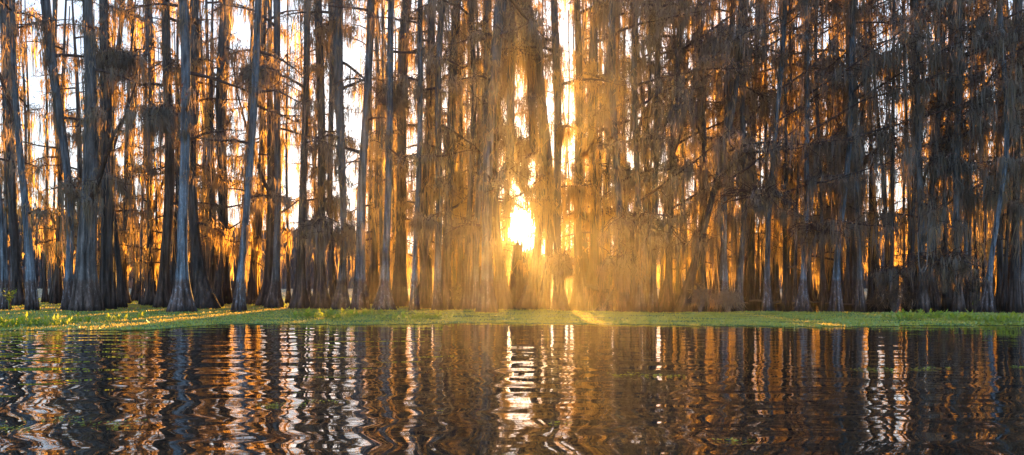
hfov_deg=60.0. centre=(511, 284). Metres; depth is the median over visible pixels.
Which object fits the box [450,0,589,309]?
cypress tree
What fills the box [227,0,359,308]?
cypress tree
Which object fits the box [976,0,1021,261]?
cypress tree
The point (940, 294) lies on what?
cypress tree
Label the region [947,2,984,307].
cypress tree
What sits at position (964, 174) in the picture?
cypress tree
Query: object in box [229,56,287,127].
moss laden bough
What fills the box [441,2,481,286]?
cypress tree
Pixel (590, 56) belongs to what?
cypress tree
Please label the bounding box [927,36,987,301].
cypress tree
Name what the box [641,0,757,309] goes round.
cypress tree
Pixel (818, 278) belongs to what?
cypress tree
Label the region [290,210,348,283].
moss laden bough
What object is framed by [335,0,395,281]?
cypress tree
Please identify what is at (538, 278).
cypress tree
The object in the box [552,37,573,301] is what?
cypress tree
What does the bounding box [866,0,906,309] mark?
cypress tree
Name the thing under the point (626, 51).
cypress tree
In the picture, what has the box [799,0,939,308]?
cypress tree
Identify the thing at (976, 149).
cypress tree
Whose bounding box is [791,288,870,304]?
sunken log
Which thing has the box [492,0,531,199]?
leaning stem
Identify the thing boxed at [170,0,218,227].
cypress tree
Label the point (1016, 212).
cypress tree
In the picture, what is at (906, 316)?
water plant
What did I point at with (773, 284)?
cypress tree
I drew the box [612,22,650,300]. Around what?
cypress tree
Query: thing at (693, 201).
cypress tree
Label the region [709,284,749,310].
dead bush
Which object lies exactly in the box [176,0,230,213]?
cypress tree
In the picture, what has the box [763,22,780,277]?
cypress tree
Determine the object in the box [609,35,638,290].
cypress tree
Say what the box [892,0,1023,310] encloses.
cypress tree
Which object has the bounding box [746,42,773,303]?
cypress tree
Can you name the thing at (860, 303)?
cypress tree
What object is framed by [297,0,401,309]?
cypress tree
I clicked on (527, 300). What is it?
cypress tree
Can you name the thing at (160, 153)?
cypress tree
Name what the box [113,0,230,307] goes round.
cypress tree
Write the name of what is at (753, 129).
cypress tree
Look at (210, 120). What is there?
cypress tree
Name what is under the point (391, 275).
cypress tree
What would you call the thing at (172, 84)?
cypress tree
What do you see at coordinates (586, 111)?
cypress tree
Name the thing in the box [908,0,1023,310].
cypress tree
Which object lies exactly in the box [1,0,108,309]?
cypress tree
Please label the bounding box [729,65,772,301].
cypress tree
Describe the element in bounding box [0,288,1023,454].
lake water
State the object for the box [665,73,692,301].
cypress tree
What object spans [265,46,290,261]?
cypress tree
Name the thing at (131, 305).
sunlit weed
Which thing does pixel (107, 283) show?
cypress tree
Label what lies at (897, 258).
cypress tree
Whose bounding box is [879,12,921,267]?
cypress tree
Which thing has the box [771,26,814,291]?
cypress tree
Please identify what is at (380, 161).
cypress tree
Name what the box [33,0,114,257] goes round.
cypress tree
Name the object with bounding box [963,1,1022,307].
cypress tree
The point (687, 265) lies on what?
cypress tree
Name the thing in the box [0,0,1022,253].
sky
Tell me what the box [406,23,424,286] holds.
cypress tree
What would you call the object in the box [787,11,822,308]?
cypress tree
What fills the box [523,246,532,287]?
broken snag
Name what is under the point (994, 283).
cypress tree
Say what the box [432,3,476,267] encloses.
cypress tree
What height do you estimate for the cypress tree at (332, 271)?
23.208 m
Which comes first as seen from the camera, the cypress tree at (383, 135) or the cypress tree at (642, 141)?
the cypress tree at (642, 141)
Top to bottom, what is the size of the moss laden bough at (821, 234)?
3.930 m
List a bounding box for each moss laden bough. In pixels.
[69,42,164,143]
[135,98,192,183]
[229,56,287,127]
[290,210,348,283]
[364,71,432,124]
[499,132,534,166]
[505,158,537,203]
[532,243,581,291]
[593,206,692,281]
[593,246,649,294]
[706,176,808,240]
[778,215,862,287]
[862,258,912,293]
[890,241,995,296]
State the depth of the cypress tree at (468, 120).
52.02 m
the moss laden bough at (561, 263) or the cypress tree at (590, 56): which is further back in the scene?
the cypress tree at (590, 56)
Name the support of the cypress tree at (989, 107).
on the lake water
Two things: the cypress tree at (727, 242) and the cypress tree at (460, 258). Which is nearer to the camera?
the cypress tree at (460, 258)
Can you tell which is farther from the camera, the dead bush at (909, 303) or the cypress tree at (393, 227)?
the cypress tree at (393, 227)
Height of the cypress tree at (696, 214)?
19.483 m
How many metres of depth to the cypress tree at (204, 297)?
46.82 m
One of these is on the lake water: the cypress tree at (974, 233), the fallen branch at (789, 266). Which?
the cypress tree at (974, 233)
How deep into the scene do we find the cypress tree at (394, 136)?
64.80 m
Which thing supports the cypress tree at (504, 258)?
on the lake water
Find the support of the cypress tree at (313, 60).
on the lake water
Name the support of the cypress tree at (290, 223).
on the lake water
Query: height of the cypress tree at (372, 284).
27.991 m
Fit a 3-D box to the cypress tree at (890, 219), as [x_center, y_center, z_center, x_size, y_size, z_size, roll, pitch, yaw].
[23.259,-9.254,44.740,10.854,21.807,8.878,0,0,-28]
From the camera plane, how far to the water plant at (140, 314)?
33.78 m
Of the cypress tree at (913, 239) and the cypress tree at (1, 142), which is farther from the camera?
the cypress tree at (1, 142)
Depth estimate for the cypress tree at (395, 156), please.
65.31 m
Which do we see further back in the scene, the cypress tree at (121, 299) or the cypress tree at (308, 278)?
the cypress tree at (308, 278)
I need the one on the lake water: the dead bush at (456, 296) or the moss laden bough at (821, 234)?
the dead bush at (456, 296)
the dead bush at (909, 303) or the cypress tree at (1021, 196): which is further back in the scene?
the cypress tree at (1021, 196)
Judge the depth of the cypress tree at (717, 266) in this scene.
52.31 m
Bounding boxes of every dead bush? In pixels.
[443,279,465,309]
[688,279,718,310]
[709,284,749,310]
[866,292,896,309]
[871,279,915,310]
[899,287,916,309]
[963,270,999,309]
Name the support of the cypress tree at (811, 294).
on the lake water
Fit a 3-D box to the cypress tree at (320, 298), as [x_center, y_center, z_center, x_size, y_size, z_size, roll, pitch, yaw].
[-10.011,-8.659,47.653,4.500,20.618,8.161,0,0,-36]
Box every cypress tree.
[0,0,49,271]
[0,0,67,305]
[0,0,79,310]
[0,2,23,259]
[0,2,53,309]
[0,33,14,201]
[0,86,9,239]
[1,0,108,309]
[7,0,45,262]
[7,32,40,257]
[8,76,22,298]
[16,0,94,243]
[18,0,98,303]
[26,3,74,302]
[32,6,76,299]
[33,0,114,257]
[50,1,126,282]
[55,0,154,308]
[55,32,84,266]
[63,8,121,287]
[64,0,172,311]
[74,6,144,293]
[93,9,99,256]
[97,0,153,303]
[98,0,155,307]
[106,0,238,308]
[109,0,200,241]
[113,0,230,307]
[114,0,175,301]
[117,0,175,291]
[118,0,176,305]
[119,0,160,304]
[124,7,209,294]
[141,23,162,283]
[144,20,174,250]
[154,2,231,278]
[156,0,248,306]
[156,50,164,267]
[158,22,175,209]
[159,40,197,271]
[160,0,336,311]
[166,0,269,312]
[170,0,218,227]
[171,7,210,294]
[172,0,281,303]
[174,19,231,268]
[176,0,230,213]
[195,0,323,307]
[197,0,249,274]
[198,0,265,303]
[200,72,233,235]
[214,1,282,296]
[226,0,293,303]
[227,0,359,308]
[228,0,291,289]
[229,0,313,305]
[240,35,317,256]
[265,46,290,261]
[274,0,400,309]
[280,0,363,308]
[280,3,303,302]
[282,2,356,301]
[282,58,339,288]
[289,16,312,302]
[291,42,317,215]
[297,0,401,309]
[321,0,466,309]
[333,0,415,303]
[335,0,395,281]
[345,0,475,310]
[346,27,411,289]
[348,1,415,246]
[350,9,411,294]
[352,1,410,282]
[358,0,386,273]
[359,0,461,306]
[367,8,414,261]
[378,37,395,279]
[383,10,412,259]
[390,29,414,236]
[391,0,456,294]
[391,0,494,308]
[394,0,476,310]
[400,2,435,296]
[406,5,478,295]
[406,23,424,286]
[412,0,506,309]
[414,1,492,300]
[423,0,530,309]
[430,10,454,294]
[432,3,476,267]
[433,0,538,309]
[433,14,480,285]
[439,0,556,312]
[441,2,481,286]
[443,0,521,258]
[443,0,535,309]
[445,17,481,223]
[448,7,513,289]
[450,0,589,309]
[454,10,483,248]
[462,44,469,184]
[465,0,568,309]
[474,11,527,292]
[476,0,640,310]
[480,46,534,281]
[499,106,518,273]
[515,70,540,300]
[521,0,561,247]
[528,22,552,256]
[543,0,642,308]
[551,10,575,300]
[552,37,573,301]
[558,0,630,279]
[561,0,610,256]
[561,1,623,306]
[561,15,589,251]
[561,23,587,187]
[564,0,633,267]
[566,0,602,255]
[567,46,610,228]
[571,51,587,169]
[574,0,715,310]
[583,0,695,236]
[584,0,785,309]
[584,2,611,250]
[584,6,630,298]
[589,3,633,304]
[600,0,630,298]
[602,41,663,303]
[605,2,661,305]
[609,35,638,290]
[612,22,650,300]
[619,0,782,310]
[623,0,794,309]
[625,0,668,303]
[638,22,707,279]
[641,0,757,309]
[646,29,672,290]
[656,24,695,296]
[658,68,694,304]
[660,0,686,302]
[660,23,708,285]
[665,30,696,280]
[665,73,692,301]
[667,0,868,309]
[671,0,861,310]
[674,19,711,268]
[680,1,744,305]
[682,3,721,306]
[683,55,710,303]
[685,54,699,260]
[685,82,736,289]
[689,3,759,282]
[690,73,713,303]
[691,0,870,309]
[693,15,734,299]
[701,0,917,310]
[706,2,739,288]
[707,91,760,292]
[709,12,735,298]
[715,17,760,277]
[715,29,756,293]
[723,0,845,307]
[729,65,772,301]
[733,0,779,307]
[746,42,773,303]
[754,0,790,308]
[755,0,812,285]
[755,6,787,302]
[755,39,818,300]
[758,43,783,301]
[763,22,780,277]
[764,0,963,310]
[765,0,888,301]
[768,126,793,304]
[769,0,801,305]
[769,8,816,292]
[770,17,845,301]
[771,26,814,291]
[773,1,811,309]
[778,0,972,309]
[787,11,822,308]
[789,0,974,310]
[790,20,829,304]
[791,2,859,304]
[793,6,879,292]
[796,0,1021,310]
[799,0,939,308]
[799,26,824,299]
[810,0,835,306]
[811,39,844,300]
[812,14,868,285]
[823,27,859,249]
[841,12,890,308]
[843,37,866,285]
[857,5,905,307]
[858,0,898,307]
[859,0,1023,309]
[861,23,898,301]
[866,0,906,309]
[876,26,899,265]
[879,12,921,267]
[882,0,945,309]
[882,21,910,278]
[889,0,917,305]
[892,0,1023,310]
[894,20,973,303]
[894,35,965,289]
[895,12,924,305]
[897,11,974,300]
[897,75,987,278]
[899,53,970,251]
[901,15,953,264]
[905,80,945,251]
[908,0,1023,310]
[927,0,1023,309]
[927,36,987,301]
[932,25,950,308]
[940,0,1005,309]
[945,0,1023,309]
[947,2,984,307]
[949,1,1021,289]
[950,82,980,303]
[961,4,980,291]
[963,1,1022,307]
[965,2,993,253]
[971,0,1023,309]
[971,65,993,298]
[974,92,992,269]
[975,0,1023,310]
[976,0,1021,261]
[978,1,1011,277]
[979,12,1003,300]
[985,12,1022,275]
[1020,0,1023,308]
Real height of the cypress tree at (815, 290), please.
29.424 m
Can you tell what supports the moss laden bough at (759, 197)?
attached to the cypress tree at (682, 302)
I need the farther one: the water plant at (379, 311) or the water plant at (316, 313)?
the water plant at (379, 311)
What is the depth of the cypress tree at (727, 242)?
60.67 m
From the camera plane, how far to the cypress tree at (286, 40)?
57.89 m
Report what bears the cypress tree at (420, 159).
on the lake water
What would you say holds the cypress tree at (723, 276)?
on the lake water
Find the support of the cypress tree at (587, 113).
on the lake water
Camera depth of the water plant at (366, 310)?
36.21 m
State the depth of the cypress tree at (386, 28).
65.66 m
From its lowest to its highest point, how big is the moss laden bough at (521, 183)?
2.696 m
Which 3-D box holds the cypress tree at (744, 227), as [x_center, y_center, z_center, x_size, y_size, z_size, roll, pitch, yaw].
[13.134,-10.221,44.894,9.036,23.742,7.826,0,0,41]
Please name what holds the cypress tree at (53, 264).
on the lake water
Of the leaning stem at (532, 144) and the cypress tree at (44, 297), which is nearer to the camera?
the leaning stem at (532, 144)
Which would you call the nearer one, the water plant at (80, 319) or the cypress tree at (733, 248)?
the water plant at (80, 319)
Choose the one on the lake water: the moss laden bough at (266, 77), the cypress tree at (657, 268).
the cypress tree at (657, 268)
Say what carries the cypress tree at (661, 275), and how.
on the lake water
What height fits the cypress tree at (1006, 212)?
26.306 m
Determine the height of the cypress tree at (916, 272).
23.249 m
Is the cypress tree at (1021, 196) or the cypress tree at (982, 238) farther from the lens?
the cypress tree at (1021, 196)
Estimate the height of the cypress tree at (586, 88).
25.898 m
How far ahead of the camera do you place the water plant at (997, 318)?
28.60 m
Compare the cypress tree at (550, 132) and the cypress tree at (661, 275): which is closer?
the cypress tree at (661, 275)
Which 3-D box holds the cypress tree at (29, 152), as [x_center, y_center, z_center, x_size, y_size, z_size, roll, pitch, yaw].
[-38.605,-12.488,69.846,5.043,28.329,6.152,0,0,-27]
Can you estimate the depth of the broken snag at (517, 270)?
48.22 m
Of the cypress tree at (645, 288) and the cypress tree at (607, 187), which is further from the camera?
the cypress tree at (607, 187)
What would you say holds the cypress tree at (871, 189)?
on the lake water
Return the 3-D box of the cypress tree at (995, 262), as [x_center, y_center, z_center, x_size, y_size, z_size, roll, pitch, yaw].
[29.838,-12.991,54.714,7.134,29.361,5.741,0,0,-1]
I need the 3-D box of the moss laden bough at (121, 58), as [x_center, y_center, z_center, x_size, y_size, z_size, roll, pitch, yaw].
[-20.376,-9.296,45.880,4.343,6.382,4.113,0,0,-38]
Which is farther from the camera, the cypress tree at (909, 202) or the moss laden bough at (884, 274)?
the cypress tree at (909, 202)
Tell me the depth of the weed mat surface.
32.64 m
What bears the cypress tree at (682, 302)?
on the lake water
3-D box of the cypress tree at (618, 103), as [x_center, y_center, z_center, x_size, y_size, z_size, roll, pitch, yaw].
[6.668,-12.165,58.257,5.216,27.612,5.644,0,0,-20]
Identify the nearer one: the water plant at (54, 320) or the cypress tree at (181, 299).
the water plant at (54, 320)
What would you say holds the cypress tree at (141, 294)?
on the lake water
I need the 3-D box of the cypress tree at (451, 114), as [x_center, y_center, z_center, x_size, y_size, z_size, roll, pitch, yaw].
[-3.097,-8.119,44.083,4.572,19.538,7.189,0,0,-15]
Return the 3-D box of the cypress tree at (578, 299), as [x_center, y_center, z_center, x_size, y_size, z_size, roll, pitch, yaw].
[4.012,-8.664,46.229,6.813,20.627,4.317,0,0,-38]
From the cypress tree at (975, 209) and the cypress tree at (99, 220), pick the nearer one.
the cypress tree at (99, 220)
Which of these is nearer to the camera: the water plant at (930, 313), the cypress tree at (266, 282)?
the water plant at (930, 313)
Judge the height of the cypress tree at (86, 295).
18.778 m
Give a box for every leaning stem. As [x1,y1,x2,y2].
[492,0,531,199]
[515,1,549,163]
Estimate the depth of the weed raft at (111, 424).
8.19 m
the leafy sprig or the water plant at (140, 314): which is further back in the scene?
the leafy sprig
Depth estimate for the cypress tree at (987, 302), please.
42.96 m
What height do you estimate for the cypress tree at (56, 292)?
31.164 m
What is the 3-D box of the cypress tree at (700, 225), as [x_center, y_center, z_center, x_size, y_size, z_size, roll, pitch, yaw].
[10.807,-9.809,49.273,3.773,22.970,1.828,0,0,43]
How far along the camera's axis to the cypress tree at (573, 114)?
69.79 m
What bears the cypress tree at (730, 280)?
on the lake water
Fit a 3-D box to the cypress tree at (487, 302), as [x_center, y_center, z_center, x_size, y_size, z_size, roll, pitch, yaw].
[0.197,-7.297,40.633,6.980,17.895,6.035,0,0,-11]
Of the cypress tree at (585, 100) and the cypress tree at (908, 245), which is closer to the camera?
the cypress tree at (908, 245)
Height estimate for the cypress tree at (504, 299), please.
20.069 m
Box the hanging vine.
[917,224,927,272]
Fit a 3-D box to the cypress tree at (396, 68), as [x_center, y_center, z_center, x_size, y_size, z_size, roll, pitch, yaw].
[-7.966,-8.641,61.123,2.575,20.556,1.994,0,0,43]
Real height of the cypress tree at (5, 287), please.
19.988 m
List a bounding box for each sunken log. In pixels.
[749,287,780,303]
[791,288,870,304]
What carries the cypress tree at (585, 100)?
on the lake water
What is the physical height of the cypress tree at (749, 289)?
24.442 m
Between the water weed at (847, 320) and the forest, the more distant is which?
the forest
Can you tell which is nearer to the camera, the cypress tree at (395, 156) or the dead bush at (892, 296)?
the dead bush at (892, 296)
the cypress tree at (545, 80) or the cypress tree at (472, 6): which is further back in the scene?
the cypress tree at (545, 80)
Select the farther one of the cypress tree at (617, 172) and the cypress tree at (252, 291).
the cypress tree at (252, 291)
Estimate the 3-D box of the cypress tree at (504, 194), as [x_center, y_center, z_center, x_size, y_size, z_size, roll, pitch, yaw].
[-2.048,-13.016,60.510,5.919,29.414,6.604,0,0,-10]
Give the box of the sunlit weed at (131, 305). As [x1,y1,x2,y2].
[13,298,409,307]
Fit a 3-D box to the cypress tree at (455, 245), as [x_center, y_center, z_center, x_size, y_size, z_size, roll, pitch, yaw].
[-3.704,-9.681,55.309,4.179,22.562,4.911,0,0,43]
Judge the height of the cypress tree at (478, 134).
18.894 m
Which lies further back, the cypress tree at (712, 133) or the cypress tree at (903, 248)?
the cypress tree at (712, 133)
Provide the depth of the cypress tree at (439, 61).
43.82 m
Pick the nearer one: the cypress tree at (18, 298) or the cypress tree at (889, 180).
the cypress tree at (18, 298)
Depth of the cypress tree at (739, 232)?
51.27 m
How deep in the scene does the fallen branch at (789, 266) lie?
44.26 m
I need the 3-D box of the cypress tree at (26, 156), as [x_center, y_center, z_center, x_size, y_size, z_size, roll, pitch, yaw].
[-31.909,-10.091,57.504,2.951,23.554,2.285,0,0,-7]
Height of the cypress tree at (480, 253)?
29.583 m
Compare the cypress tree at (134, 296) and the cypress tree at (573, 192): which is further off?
the cypress tree at (134, 296)
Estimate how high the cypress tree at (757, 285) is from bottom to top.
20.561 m
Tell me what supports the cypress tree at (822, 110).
on the lake water
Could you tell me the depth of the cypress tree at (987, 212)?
58.96 m
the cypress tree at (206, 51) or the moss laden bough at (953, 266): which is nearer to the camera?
the moss laden bough at (953, 266)
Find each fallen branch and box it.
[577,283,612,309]
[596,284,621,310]
[784,259,813,270]
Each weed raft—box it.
[6,416,101,430]
[71,419,146,426]
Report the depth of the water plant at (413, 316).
32.00 m
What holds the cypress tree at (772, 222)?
on the lake water
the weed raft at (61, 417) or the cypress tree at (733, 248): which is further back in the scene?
the cypress tree at (733, 248)
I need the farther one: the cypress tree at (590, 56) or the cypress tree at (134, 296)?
the cypress tree at (134, 296)
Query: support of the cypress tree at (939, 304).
on the lake water
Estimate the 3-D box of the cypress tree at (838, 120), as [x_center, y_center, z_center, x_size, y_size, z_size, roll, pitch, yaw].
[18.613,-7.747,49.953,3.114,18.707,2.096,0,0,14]
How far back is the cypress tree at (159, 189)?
63.39 m
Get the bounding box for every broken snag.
[505,239,526,306]
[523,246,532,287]
[525,254,541,281]
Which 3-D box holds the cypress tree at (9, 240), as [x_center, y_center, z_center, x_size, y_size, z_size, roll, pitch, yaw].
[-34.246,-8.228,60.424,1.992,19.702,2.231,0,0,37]
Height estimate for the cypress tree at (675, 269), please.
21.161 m
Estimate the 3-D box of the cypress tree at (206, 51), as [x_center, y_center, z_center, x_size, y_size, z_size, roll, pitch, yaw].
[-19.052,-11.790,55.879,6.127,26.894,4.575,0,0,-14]
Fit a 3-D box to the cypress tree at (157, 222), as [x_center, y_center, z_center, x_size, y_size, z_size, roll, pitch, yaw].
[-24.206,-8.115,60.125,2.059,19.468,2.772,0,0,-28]
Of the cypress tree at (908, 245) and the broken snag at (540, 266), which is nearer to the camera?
the cypress tree at (908, 245)
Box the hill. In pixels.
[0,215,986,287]
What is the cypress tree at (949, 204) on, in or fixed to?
on the lake water
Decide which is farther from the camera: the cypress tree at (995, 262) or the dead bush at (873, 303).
the cypress tree at (995, 262)
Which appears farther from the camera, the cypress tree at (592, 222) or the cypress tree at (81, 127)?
the cypress tree at (81, 127)
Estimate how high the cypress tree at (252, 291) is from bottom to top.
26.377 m
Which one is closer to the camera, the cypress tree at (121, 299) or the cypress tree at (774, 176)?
the cypress tree at (121, 299)
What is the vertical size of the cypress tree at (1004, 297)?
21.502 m
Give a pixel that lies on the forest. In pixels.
(292, 257)
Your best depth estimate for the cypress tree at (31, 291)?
43.90 m
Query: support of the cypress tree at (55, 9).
on the lake water
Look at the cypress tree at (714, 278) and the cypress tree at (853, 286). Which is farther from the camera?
the cypress tree at (714, 278)
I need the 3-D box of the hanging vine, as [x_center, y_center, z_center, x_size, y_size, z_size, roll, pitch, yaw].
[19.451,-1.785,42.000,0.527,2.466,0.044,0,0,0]
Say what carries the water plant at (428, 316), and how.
on the lake water
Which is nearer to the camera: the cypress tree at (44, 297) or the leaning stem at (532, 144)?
the leaning stem at (532, 144)
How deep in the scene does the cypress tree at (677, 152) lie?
48.45 m
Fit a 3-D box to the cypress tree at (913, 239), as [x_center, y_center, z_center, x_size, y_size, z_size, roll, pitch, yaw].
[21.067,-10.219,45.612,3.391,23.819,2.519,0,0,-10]
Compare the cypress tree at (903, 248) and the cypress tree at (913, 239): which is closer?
the cypress tree at (913, 239)
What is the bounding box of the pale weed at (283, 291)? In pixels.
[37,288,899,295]
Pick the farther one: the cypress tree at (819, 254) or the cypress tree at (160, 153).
the cypress tree at (160, 153)
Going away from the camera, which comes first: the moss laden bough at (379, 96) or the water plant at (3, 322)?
the water plant at (3, 322)
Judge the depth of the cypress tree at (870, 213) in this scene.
50.15 m
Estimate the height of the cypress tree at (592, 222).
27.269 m
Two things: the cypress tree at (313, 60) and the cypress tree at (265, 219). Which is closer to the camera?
the cypress tree at (313, 60)
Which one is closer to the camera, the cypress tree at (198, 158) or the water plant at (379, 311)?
the water plant at (379, 311)
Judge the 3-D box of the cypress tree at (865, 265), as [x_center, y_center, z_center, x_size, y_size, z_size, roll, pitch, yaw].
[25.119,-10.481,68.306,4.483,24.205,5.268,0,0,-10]
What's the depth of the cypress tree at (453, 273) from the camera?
54.28 m
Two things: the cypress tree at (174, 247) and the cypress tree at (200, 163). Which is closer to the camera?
the cypress tree at (174, 247)
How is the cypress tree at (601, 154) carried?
on the lake water
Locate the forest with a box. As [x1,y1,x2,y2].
[0,208,1019,288]
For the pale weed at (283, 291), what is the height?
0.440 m
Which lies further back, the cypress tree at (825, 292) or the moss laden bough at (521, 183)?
the cypress tree at (825, 292)
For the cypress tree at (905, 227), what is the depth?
74.38 m
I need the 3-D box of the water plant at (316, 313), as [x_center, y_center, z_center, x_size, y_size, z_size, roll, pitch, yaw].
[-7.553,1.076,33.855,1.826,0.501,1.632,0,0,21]
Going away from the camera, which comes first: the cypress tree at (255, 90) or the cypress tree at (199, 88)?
the cypress tree at (255, 90)
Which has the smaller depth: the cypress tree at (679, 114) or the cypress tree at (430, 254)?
the cypress tree at (679, 114)
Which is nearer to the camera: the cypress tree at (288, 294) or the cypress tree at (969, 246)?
the cypress tree at (969, 246)
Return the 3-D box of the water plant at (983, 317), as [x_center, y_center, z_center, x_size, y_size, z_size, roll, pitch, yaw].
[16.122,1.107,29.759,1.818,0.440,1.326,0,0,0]
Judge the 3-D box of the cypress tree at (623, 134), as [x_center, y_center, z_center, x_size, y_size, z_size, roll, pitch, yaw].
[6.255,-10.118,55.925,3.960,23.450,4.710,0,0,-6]
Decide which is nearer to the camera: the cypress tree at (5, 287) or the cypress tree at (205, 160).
the cypress tree at (5, 287)
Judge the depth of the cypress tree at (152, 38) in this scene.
65.43 m
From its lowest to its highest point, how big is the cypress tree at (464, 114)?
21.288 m
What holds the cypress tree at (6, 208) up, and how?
on the lake water
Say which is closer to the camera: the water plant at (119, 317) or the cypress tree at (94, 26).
the water plant at (119, 317)
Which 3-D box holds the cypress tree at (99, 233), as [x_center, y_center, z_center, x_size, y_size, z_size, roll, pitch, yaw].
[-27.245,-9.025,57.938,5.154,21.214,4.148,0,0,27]
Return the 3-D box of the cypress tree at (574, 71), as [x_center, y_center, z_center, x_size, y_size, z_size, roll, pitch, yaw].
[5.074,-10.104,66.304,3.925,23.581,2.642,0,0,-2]
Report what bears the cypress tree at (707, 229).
on the lake water
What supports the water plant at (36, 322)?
on the lake water
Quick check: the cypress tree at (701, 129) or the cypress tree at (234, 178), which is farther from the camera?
the cypress tree at (234, 178)
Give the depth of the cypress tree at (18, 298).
53.22 m
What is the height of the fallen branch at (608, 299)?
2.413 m
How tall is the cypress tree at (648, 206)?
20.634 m
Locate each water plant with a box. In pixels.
[0,312,72,326]
[0,314,63,328]
[8,314,76,324]
[62,312,110,322]
[102,314,133,321]
[125,311,146,318]
[293,307,338,318]
[319,308,365,319]
[341,306,373,315]
[359,308,392,312]
[371,309,437,320]
[389,309,453,319]
[883,309,935,319]
[901,308,968,318]
[935,310,985,320]
[963,312,1013,321]
[982,312,1020,323]
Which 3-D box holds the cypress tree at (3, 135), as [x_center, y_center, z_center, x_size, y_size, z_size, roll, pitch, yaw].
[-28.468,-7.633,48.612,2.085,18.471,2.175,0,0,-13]
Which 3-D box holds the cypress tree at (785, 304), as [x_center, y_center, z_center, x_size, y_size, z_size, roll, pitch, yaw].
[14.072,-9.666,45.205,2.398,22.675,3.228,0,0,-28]
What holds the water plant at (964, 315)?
on the lake water
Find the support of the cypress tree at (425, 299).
on the lake water
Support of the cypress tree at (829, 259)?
on the lake water
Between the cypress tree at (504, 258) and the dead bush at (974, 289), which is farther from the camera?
the cypress tree at (504, 258)
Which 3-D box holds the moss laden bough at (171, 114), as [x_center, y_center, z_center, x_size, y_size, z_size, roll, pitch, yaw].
[-17.247,-7.160,43.966,2.880,4.648,2.079,0,0,0]
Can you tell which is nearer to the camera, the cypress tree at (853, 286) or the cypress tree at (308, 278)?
the cypress tree at (853, 286)
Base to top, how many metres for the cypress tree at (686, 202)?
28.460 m
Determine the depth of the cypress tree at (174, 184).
58.78 m
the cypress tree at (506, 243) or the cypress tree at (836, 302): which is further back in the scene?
the cypress tree at (506, 243)
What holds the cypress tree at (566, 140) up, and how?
on the lake water
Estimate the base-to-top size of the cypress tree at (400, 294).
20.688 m
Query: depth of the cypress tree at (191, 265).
51.57 m
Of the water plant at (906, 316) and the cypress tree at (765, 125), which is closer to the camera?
the water plant at (906, 316)
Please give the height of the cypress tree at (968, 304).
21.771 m
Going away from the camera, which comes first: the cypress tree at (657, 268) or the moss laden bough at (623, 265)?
the moss laden bough at (623, 265)
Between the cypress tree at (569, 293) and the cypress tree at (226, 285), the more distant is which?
the cypress tree at (569, 293)
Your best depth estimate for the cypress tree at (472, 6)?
44.83 m
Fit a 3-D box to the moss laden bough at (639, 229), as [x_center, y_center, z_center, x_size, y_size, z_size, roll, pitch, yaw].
[6.198,-1.710,41.933,4.870,4.160,3.054,0,0,0]
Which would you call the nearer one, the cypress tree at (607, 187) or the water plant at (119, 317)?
the water plant at (119, 317)
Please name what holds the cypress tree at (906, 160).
on the lake water
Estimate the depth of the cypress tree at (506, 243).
55.90 m
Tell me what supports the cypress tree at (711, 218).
on the lake water
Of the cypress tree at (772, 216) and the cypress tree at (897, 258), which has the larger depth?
the cypress tree at (772, 216)
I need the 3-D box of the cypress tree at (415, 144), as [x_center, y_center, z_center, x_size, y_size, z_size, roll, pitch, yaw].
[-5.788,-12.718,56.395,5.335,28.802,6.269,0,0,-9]
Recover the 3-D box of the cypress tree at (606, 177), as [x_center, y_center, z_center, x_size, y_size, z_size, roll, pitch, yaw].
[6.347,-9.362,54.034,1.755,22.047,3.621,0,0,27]
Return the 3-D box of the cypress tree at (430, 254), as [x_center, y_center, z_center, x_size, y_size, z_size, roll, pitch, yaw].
[-4.128,-12.731,53.616,5.436,28.773,5.881,0,0,-25]
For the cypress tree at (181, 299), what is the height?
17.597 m
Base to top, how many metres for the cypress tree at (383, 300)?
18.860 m
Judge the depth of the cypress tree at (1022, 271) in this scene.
46.87 m
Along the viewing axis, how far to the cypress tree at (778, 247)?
48.05 m
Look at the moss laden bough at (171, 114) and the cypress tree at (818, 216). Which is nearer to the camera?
the moss laden bough at (171, 114)
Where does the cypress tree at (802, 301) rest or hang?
on the lake water
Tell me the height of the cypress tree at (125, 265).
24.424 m
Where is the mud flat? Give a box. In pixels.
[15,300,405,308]
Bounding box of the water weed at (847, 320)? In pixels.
[0,305,1023,332]
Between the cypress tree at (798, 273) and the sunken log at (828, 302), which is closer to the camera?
the sunken log at (828, 302)
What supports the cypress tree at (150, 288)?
on the lake water
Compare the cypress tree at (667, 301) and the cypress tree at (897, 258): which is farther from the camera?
the cypress tree at (897, 258)
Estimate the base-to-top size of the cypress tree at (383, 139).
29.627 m
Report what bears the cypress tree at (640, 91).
on the lake water
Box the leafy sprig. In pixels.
[2,287,16,307]
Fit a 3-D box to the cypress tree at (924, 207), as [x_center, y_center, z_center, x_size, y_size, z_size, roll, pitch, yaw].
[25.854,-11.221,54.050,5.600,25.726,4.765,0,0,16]
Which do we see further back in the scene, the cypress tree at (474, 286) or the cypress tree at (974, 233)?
the cypress tree at (974, 233)
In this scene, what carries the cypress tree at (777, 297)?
on the lake water
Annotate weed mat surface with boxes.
[0,295,1023,330]
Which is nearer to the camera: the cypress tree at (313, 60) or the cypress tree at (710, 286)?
the cypress tree at (313, 60)
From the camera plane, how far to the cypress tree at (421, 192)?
51.25 m
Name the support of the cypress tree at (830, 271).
on the lake water

